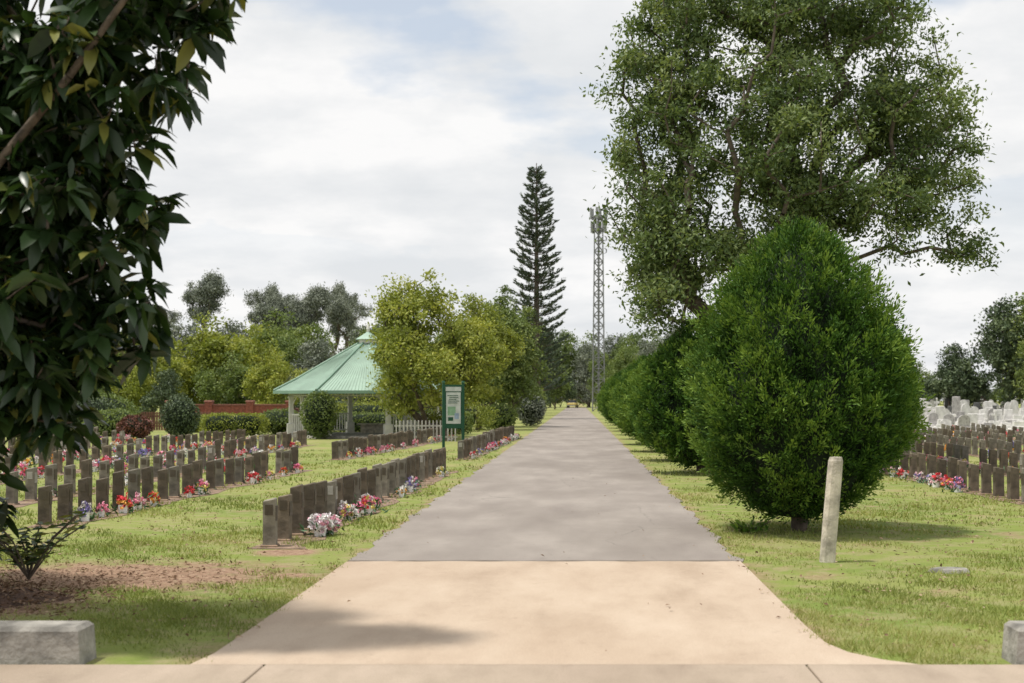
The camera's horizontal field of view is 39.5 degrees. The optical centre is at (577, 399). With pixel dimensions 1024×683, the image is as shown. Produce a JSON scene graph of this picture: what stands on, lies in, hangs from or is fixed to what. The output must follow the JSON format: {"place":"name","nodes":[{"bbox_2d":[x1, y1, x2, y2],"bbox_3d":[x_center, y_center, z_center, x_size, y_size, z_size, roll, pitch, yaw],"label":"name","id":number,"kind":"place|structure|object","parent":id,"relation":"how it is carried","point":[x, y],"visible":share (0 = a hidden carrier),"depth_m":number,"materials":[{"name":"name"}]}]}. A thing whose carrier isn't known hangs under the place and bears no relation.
{"place":"outdoors","nodes":[
{"label":"outdoors","id":0,"kind":"place"},
{"bbox_2d":[0,401,1023,666],"bbox_3d":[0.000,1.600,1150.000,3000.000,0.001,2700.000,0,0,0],"label":"ground","id":1,"kind":"structure","parent":0,"point":[292,559],"depth_m":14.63,"materials":[{"name":"green plant"}]},
{"bbox_2d":[0,621,96,664],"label":"concrete kerb","id":2,"kind":"structure","parent":1,"relation":"on","point":[47,642],"depth_m":8.53,"materials":[{"name":"grey concrete"}]},
{"bbox_2d":[4,427,97,445],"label":"headstone row","id":3,"kind":"object","parent":1,"relation":"on","point":[95,429],"depth_m":55.39,"materials":[{"name":"stone"}]},
{"bbox_2d":[0,437,115,463],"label":"headstone row","id":4,"kind":"object","parent":1,"relation":"on","point":[105,441],"visible":0.31,"depth_m":37.61,"materials":[{"name":"stone"}]},
{"bbox_2d":[3,430,127,456],"bbox_3d":[-16.280,1.388,43.000,0.753,0.718,18.500,0,0,0],"label":"headstone row","id":5,"kind":"object","parent":1,"relation":"on","point":[114,435],"visible":0.06,"depth_m":49.40,"materials":[{"name":"stone"}]},
{"bbox_2d":[0,443,133,484],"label":"headstone row","id":6,"kind":"object","parent":1,"relation":"on","point":[58,457],"visible":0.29,"depth_m":31.68,"materials":[{"name":"stone"}]},
{"bbox_2d":[76,395,115,433],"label":"spreading shrub","id":7,"kind":"object","parent":1,"relation":"on","point":[98,404],"visible":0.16,"depth_m":65.55,"materials":[{"name":"green plant"}]},
{"bbox_2d":[81,407,138,435],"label":"spreading shrub","id":8,"kind":"object","parent":1,"relation":"on","point":[113,417],"visible":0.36,"depth_m":62.31,"materials":[{"name":"green plant"}]},
{"bbox_2d":[0,445,224,507],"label":"headstone row","id":9,"kind":"object","parent":1,"relation":"on","point":[31,476],"visible":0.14,"depth_m":24.92,"materials":[{"name":"stone"}]},
{"bbox_2d":[88,391,142,413],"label":"spreading shrub","id":10,"kind":"object","parent":1,"relation":"on","point":[118,403],"visible":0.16,"depth_m":71.78,"materials":[{"name":"green plant"}]},
{"bbox_2d":[0,0,247,560],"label":"broadleaf tree","id":11,"kind":"object","parent":1,"relation":"on","point":[66,141],"visible":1,"depth_m":9.11,"materials":[{"name":"green plant"}]},
{"bbox_2d":[0,568,264,620],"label":"mulch bed","id":12,"kind":"object","parent":1,"relation":"on","point":[20,591],"visible":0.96,"depth_m":11.37,"materials":[{"name":"brown soil"}]},
{"bbox_2d":[0,510,87,579],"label":"sapling","id":13,"kind":"object","parent":12,"relation":"on","point":[31,559],"visible":1,"depth_m":12.32,"materials":[{"name":"green plant"}]},
{"bbox_2d":[115,413,155,439],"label":"red leaf shrub","id":14,"kind":"object","parent":1,"relation":"on","point":[138,426],"visible":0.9,"depth_m":57.16,"materials":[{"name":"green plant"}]},
{"bbox_2d":[28,446,310,527],"bbox_3d":[-6.428,1.365,25.099,0.762,0.687,14.717,0,0,1],"label":"headstone row","id":15,"kind":"object","parent":1,"relation":"on","point":[255,465],"visible":0.97,"depth_m":22.56,"materials":[{"name":"stone"}]},
{"bbox_2d":[158,393,201,438],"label":"round shrub","id":16,"kind":"object","parent":1,"relation":"on","point":[180,416],"visible":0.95,"depth_m":58.59,"materials":[{"name":"green plant"}]},
{"bbox_2d":[138,412,222,429],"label":"paling fence","id":17,"kind":"object","parent":1,"relation":"on","point":[153,416],"visible":0.19,"depth_m":73.99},
{"bbox_2d":[127,429,245,456],"bbox_3d":[-12.466,1.374,47.000,0.784,0.694,14.500,0,0,0],"label":"headstone row","id":18,"kind":"object","parent":1,"relation":"on","point":[193,444],"visible":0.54,"depth_m":45.05,"materials":[{"name":"stone"}]},
{"bbox_2d":[164,415,227,432],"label":"clipped hedge","id":19,"kind":"object","parent":1,"relation":"on","point":[197,429],"visible":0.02,"depth_m":69.57,"materials":[{"name":"green plant"}]},
{"bbox_2d":[165,400,288,428],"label":"brick wall","id":20,"kind":"structure","parent":1,"relation":"on","point":[250,406],"depth_m":75.88,"materials":[{"name":"red brick"}]},
{"bbox_2d":[198,412,270,435],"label":"clipped hedge","id":21,"kind":"object","parent":1,"relation":"on","point":[251,423],"visible":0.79,"depth_m":63.57,"materials":[{"name":"green plant"}]},
{"bbox_2d":[214,429,311,459],"bbox_3d":[-9.431,1.381,44.000,0.854,0.704,12.500,0,0,0],"label":"headstone row","id":22,"kind":"object","parent":1,"relation":"on","point":[267,442],"visible":0.87,"depth_m":42.97,"materials":[{"name":"stone"}]},
{"bbox_2d":[255,407,297,433],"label":"round shrub","id":23,"kind":"object","parent":1,"relation":"on","point":[279,420],"visible":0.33,"depth_m":65.38,"materials":[{"name":"green plant"}]},
{"bbox_2d":[298,389,338,438],"bbox_3d":[-10.590,0.552,58.180,1.576,2.116,1.602,0,0,24],"label":"round shrub","id":24,"kind":"object","parent":1,"relation":"on","point":[320,411],"visible":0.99,"depth_m":57.81,"materials":[{"name":"green plant"}]},
{"bbox_2d":[294,400,363,412],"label":"clipped hedge","id":25,"kind":"object","parent":1,"relation":"on","point":[297,405],"visible":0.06,"depth_m":75.71,"materials":[{"name":"green plant"}]},
{"bbox_2d":[248,447,457,548],"bbox_3d":[-3.084,1.370,23.650,0.938,0.755,16.800,0,0,0],"label":"headstone row","id":26,"kind":"object","parent":1,"relation":"on","point":[320,509],"visible":1,"depth_m":18.77,"materials":[{"name":"stone"}]},
{"bbox_2d":[330,394,383,405],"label":"spreading shrub","id":27,"kind":"object","parent":1,"relation":"on","point":[360,399],"visible":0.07,"depth_m":81.06,"materials":[{"name":"green plant"}]},
{"bbox_2d":[273,323,441,438],"bbox_3d":[-9.150,-0.925,62.000,7.632,5.050,7.632,0,0,0],"label":"gazebo","id":28,"kind":"object","parent":1,"relation":"on","point":[346,371],"visible":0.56,"depth_m":60.09,"materials":[{"name":"metal"}]},
{"bbox_2d":[332,410,427,431],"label":"clipped hedge","id":29,"kind":"object","parent":1,"relation":"on","point":[362,417],"visible":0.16,"depth_m":68.05,"materials":[{"name":"green plant"}]},
{"bbox_2d":[331,427,454,459],"bbox_3d":[-5.736,1.379,47.995,0.843,0.720,20.564,0,0,3],"label":"headstone row","id":30,"kind":"object","parent":1,"relation":"on","point":[347,450],"visible":0.83,"depth_m":43.81,"materials":[{"name":"stone"}]},
{"bbox_2d":[334,400,501,431],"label":"clipped hedge","id":31,"kind":"object","parent":1,"relation":"on","point":[369,408],"visible":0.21,"depth_m":71.24,"materials":[{"name":"green plant"}]},
{"bbox_2d":[394,421,456,441],"bbox_3d":[-5.780,1.180,54.016,2.400,0.800,0.058,0,0,0],"label":"picket fence","id":32,"kind":"object","parent":1,"relation":"on","point":[425,426],"visible":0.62,"depth_m":53.99,"materials":[{"name":"paint"}]},
{"bbox_2d":[358,268,508,432],"bbox_3d":[-6.005,-1.778,57.367,6.306,7.193,6.546,0,0,0],"label":"spreading tree","id":33,"kind":"object","parent":1,"relation":"on","point":[405,358],"visible":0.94,"depth_m":57.01,"materials":[{"name":"green plant"}]},
{"bbox_2d":[414,409,476,434],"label":"clipped hedge","id":34,"kind":"object","parent":1,"relation":"on","point":[468,423],"visible":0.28,"depth_m":65.75,"materials":[{"name":"green plant"}]},
{"bbox_2d":[442,381,464,447],"bbox_3d":[-3.420,0.542,39.000,0.630,2.135,0.090,0,0,-14],"label":"information sign","id":35,"kind":"object","parent":1,"relation":"on","point":[452,406],"visible":0.95,"depth_m":38.96,"materials":[{"name":"green metal"}]},
{"bbox_2d":[436,293,532,429],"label":"spreading tree","id":36,"kind":"object","parent":1,"relation":"on","point":[503,333],"visible":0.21,"depth_m":75.60,"materials":[{"name":"green plant"}]},
{"bbox_2d":[456,426,522,459],"bbox_3d":[-2.761,1.381,48.999,0.865,0.754,22.511,0,0,1],"label":"headstone row","id":37,"kind":"object","parent":1,"relation":"on","point":[485,442],"visible":0.99,"depth_m":44.46,"materials":[{"name":"stone"}]},
{"bbox_2d":[478,402,518,429],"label":"spreading shrub","id":38,"kind":"object","parent":1,"relation":"on","point":[508,418],"visible":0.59,"depth_m":74.55,"materials":[{"name":"green plant"}]},
{"bbox_2d":[441,285,556,415],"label":"spreading tree","id":39,"kind":"object","parent":1,"relation":"on","point":[516,375],"visible":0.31,"depth_m":83.27,"materials":[{"name":"green plant"}]},
{"bbox_2d":[0,478,1023,650],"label":"leaf litter","id":40,"kind":"object","parent":1,"relation":"on","point":[116,582],"visible":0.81,"depth_m":12.76,"materials":[{"name":"brown plant"}]},
{"bbox_2d":[14,420,1020,474],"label":"grave flowers","id":41,"kind":"object","parent":1,"relation":"on","point":[26,463],"visible":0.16,"depth_m":38.91,"materials":[{"name":"plant"}]},
{"bbox_2d":[511,384,547,419],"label":"spreading shrub","id":42,"kind":"object","parent":1,"relation":"on","point":[544,398],"visible":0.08,"depth_m":97.76,"materials":[{"name":"green plant"}]},
{"bbox_2d":[517,395,546,425],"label":"spreading shrub","id":43,"kind":"object","parent":1,"relation":"on","point":[533,413],"visible":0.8,"depth_m":87.51,"materials":[{"name":"green plant"}]},
{"bbox_2d":[503,163,572,390],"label":"norfolk pine","id":44,"kind":"object","parent":1,"relation":"on","point":[537,174],"visible":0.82,"depth_m":119.62,"materials":[{"name":"green plant"}]},
{"bbox_2d":[53,268,1023,423],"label":"distant trees","id":45,"kind":"object","parent":1,"relation":"on","point":[265,357],"visible":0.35,"depth_m":120.61,"materials":[{"name":"green plant"}]},
{"bbox_2d":[594,386,603,416],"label":"conifer shrub","id":46,"kind":"object","parent":1,"relation":"on","point":[598,408],"visible":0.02,"depth_m":99.65,"materials":[{"name":"green plant"}]},
{"bbox_2d":[596,371,619,417],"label":"conifer shrub","id":47,"kind":"object","parent":1,"relation":"on","point":[604,386],"visible":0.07,"depth_m":89.86,"materials":[{"name":"green plant"}]},
{"bbox_2d":[599,385,616,425],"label":"conifer shrub","id":48,"kind":"object","parent":1,"relation":"on","point":[600,413],"visible":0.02,"depth_m":80.75,"materials":[{"name":"green plant"}]},
{"bbox_2d":[605,386,614,418],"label":"conifer shrub","id":49,"kind":"object","parent":1,"relation":"on","point":[613,387],"visible":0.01,"depth_m":65.12,"materials":[{"name":"green plant"}]},
{"bbox_2d":[600,366,629,429],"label":"conifer shrub","id":50,"kind":"object","parent":1,"relation":"on","point":[605,398],"visible":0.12,"depth_m":72.70,"materials":[{"name":"green plant"}]},
{"bbox_2d":[609,353,649,431],"bbox_3d":[2.805,-0.151,57.947,3.263,3.648,3.341,0,0,15],"label":"conifer shrub","id":51,"kind":"object","parent":1,"relation":"on","point":[640,357],"visible":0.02,"depth_m":57.85,"materials":[{"name":"green plant"}]},
{"bbox_2d":[608,356,652,436],"bbox_3d":[2.620,0.003,51.018,3.341,3.328,3.263,0,0,33],"label":"conifer shrub","id":52,"kind":"object","parent":1,"relation":"on","point":[619,394],"visible":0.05,"depth_m":50.87,"materials":[{"name":"green plant"}]},
{"bbox_2d":[611,357,664,448],"bbox_3d":[2.762,0.029,44.042,3.341,3.273,3.263,0,0,-38],"label":"conifer shrub","id":53,"kind":"object","parent":1,"relation":"on","point":[620,405],"visible":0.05,"depth_m":43.90,"materials":[{"name":"green plant"}]},
{"bbox_2d":[620,341,674,455],"bbox_3d":[2.813,-0.084,37.455,3.263,3.508,3.341,0,0,-19],"label":"conifer shrub","id":54,"kind":"object","parent":1,"relation":"on","point":[628,401],"visible":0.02,"depth_m":37.35,"materials":[{"name":"green plant"}]},
{"bbox_2d":[623,311,728,473],"bbox_3d":[2.629,-0.144,30.988,3.341,3.635,3.263,0,0,0],"label":"conifer shrub","id":55,"kind":"object","parent":1,"relation":"on","point":[663,403],"visible":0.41,"depth_m":30.37,"materials":[{"name":"green plant"}]},
{"bbox_2d":[728,515,776,533],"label":"weed clump","id":56,"kind":"object","parent":1,"relation":"on","point":[739,525],"visible":0.94,"depth_m":16.95,"materials":[{"name":"green plant"}]},
{"bbox_2d":[579,0,1009,345],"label":"shade tree","id":57,"kind":"object","parent":1,"relation":"on","point":[793,118],"visible":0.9,"depth_m":31.07,"materials":[{"name":"green plant"}]},
{"bbox_2d":[675,212,936,530],"bbox_3d":[2.672,-0.310,17.385,3.228,3.962,3.362,0,0,-23],"label":"conifer shrub","id":58,"kind":"object","parent":1,"relation":"on","point":[792,395],"visible":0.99,"depth_m":16.62,"materials":[{"name":"green plant"}]},
{"bbox_2d":[819,457,842,562],"bbox_3d":[2.498,1.107,14.050,0.233,1.090,0.156,0,0,0],"label":"timber bollard","id":59,"kind":"object","parent":1,"relation":"on","point":[831,514],"visible":0.91,"depth_m":13.98,"materials":[{"name":"beige wood"}]},
{"bbox_2d":[874,319,922,452],"bbox_3d":[6.923,-0.285,32.973,2.349,3.928,2.205,0,0,-25],"label":"conifer shrub","id":60,"kind":"object","parent":1,"relation":"on","point":[917,372],"visible":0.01,"depth_m":32.60,"materials":[{"name":"green plant"}]},
{"bbox_2d":[927,567,969,573],"bbox_3d":[3.439,1.579,13.200,0.402,0.035,0.280,0,0,0],"label":"flat stone","id":61,"kind":"object","parent":1,"relation":"on","point":[948,570],"visible":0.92,"depth_m":13.13,"materials":[{"name":"stone"}]},
{"bbox_2d":[879,452,1023,504],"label":"headstone row","id":62,"kind":"object","parent":1,"relation":"on","point":[953,478],"visible":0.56,"depth_m":25.31,"materials":[{"name":"stone"}]},
{"bbox_2d":[903,441,1023,480],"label":"headstone row","id":63,"kind":"object","parent":1,"relation":"on","point":[937,450],"visible":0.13,"depth_m":33.36,"materials":[{"name":"stone"}]},
{"bbox_2d":[913,432,1020,462],"bbox_3d":[11.341,1.372,40.000,0.991,0.686,20.500,0,0,0],"label":"headstone row","id":64,"kind":"object","parent":1,"relation":"on","point":[972,444],"visible":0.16,"depth_m":40.76,"materials":[{"name":"stone"}]},
{"bbox_2d":[918,396,1023,432],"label":"grave monuments","id":65,"kind":"object","parent":1,"relation":"on","point":[964,414],"visible":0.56,"depth_m":86.51,"materials":[{"name":"white stone"}]},
{"bbox_2d":[921,427,1023,452],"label":"headstone row","id":66,"kind":"object","parent":1,"relation":"on","point":[963,434],"visible":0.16,"depth_m":48.69,"materials":[{"name":"stone"}]},
{"bbox_2d":[941,424,1023,444],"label":"headstone row","id":67,"kind":"object","parent":1,"relation":"on","point":[979,429],"visible":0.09,"depth_m":55.49,"materials":[{"name":"stone"}]},
{"bbox_2d":[965,423,1022,434],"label":"headstone row","id":68,"kind":"object","parent":1,"relation":"on","point":[1014,428],"visible":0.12,"depth_m":61.53,"materials":[{"name":"stone"}]},
{"bbox_2d":[1001,621,1023,664],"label":"concrete kerb","id":69,"kind":"structure","parent":1,"relation":"on","point":[1013,644],"depth_m":8.63,"materials":[{"name":"grey concrete"}]},
{"bbox_2d":[0,665,1023,682],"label":"footpath","id":70,"kind":"structure","parent":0,"point":[512,674],"depth_m":8.22,"materials":[{"name":"concrete"}]},
{"bbox_2d":[11,0,1023,400],"label":"sky","id":71,"kind":"structure","parent":0,"point":[357,143],"materials":[{"name":"white"}]},
{"bbox_2d":[350,408,743,560],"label":"asphalt road","id":72,"kind":"structure","parent":0,"point":[528,497],"depth_m":19.95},
{"bbox_2d":[567,400,577,407],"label":"parked car","id":73,"kind":"object","parent":72,"relation":"on","point":[572,403],"visible":0.91,"depth_m":281.88,"materials":[{"name":"yellow paint"}]},
{"bbox_2d":[192,561,912,663],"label":"concrete driveway","id":74,"kind":"structure","parent":0,"point":[489,612],"depth_m":10.28,"materials":[{"name":"beige concrete"}]},
{"bbox_2d":[347,560,740,560],"bbox_3d":[-0.335,1.580,14.010,3.870,0.001,0.082,0,0,0],"label":"slab joint","id":75,"kind":"object","parent":74,"relation":"on","point":[543,560],"visible":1,"depth_m":14.00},
{"bbox_2d":[590,203,606,410],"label":"telecom tower","id":76,"kind":"structure","parent":0,"point":[593,217],"depth_m":199.35,"materials":[{"name":"metal"}]}
]}

